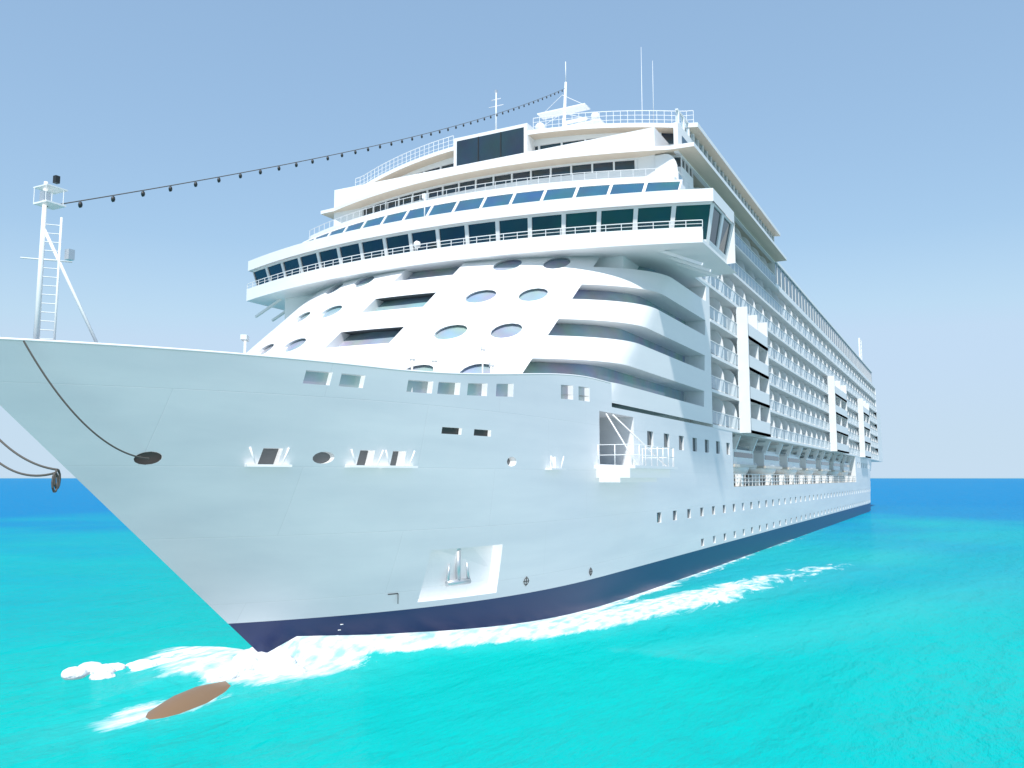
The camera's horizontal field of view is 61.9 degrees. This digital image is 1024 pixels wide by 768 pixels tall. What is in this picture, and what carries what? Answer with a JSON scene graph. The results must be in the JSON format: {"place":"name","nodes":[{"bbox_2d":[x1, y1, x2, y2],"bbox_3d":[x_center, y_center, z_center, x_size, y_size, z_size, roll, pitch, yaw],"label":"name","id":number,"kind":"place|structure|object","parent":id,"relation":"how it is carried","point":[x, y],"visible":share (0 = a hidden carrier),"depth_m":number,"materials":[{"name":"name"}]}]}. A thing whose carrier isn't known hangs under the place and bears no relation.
{"place":"outdoors","nodes":[
{"label":"outdoors","id":0,"kind":"place"},
{"bbox_2d":[0,478,1023,649],"bbox_3d":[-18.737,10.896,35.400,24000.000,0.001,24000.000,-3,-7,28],"label":"sea","id":1,"kind":"structure","parent":0,"point":[79,560],"depth_m":65.21,"materials":[{"name":"blue liquid"}]},
{"bbox_2d":[61,647,306,681],"bbox_3d":[1.446,11.457,40.597,40.709,1.234,6.538,5,-8,-39],"label":"bow wave foam","id":2,"kind":"object","parent":1,"relation":"in","point":[250,661],"visible":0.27,"depth_m":29.88,"materials":[{"name":"white"}]},
{"bbox_2d":[146,681,230,719],"bbox_3d":[-9.653,11.787,28.686,2.998,3.870,11.055,-1,-6,8],"label":"bulbous bow","id":3,"kind":"object","parent":1,"relation":"in","point":[189,699],"visible":0.12,"depth_m":26.08,"materials":[{"name":"brown"}]},
{"bbox_2d":[0,337,610,652],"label":"ship bow hull","id":4,"kind":"object","parent":1,"relation":"in","point":[318,538],"visible":0.96,"depth_m":31.47,"materials":[{"name":"white metal"}]},
{"bbox_2d":[244,447,565,469],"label":"mooring fairleads","id":5,"kind":"object","parent":4,"relation":"attached to","point":[285,456],"visible":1,"depth_m":31.47,"materials":[{"name":"white metal"}]},
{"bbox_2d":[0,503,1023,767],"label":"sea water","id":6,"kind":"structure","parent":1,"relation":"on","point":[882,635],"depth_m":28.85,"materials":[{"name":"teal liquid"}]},
{"bbox_2d":[597,380,871,605],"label":"hull","id":7,"kind":"object","parent":1,"relation":"on","point":[697,511],"visible":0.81,"depth_m":60.62,"materials":[{"name":"grey metal"}]},
{"bbox_2d":[0,88,564,492],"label":"ropes","id":8,"kind":"object","parent":7,"relation":"on","point":[56,480],"visible":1,"depth_m":26.86,"materials":[{"name":"grey fabric"}]},
{"bbox_2d":[20,61,653,391],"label":"masts and antennas","id":9,"kind":"object","parent":7,"relation":"on","point":[46,192],"visible":0.56,"depth_m":26.34,"materials":[{"name":"silver metal"}]},
{"bbox_2d":[335,548,592,635],"bbox_3d":[-0.943,8.994,38.453,1.461,4.006,16.180,-6,-9,44],"label":"anchor and marks","id":10,"kind":"object","parent":7,"relation":"on","point":[458,580],"visible":0.88,"depth_m":36.29,"materials":[{"name":"silver metal"}]},
{"bbox_2d":[246,110,786,423],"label":"ship superstructure","id":11,"kind":"object","parent":7,"relation":"on","point":[500,263],"visible":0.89,"depth_m":58.53,"materials":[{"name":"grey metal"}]},
{"bbox_2d":[285,108,882,461],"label":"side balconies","id":12,"kind":"structure","parent":7,"relation":"on","point":[788,365],"depth_m":88.45,"materials":[{"name":"white metal"}]},
{"bbox_2d":[594,413,677,481],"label":"boarding platform","id":13,"kind":"structure","parent":7,"relation":"attached to","point":[626,473],"depth_m":46.20,"materials":[{"name":"white metal"}]},
{"bbox_2d":[732,434,854,486],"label":"lifeboats","id":14,"kind":"object","parent":7,"relation":"on","point":[755,467],"visible":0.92,"depth_m":100.54,"materials":[{"name":"beige plastic"}]},
{"bbox_2d":[0,0,1023,477],"label":"sky","id":15,"kind":"structure","parent":0,"point":[882,141],"materials":[{"name":"blue"}]}
]}

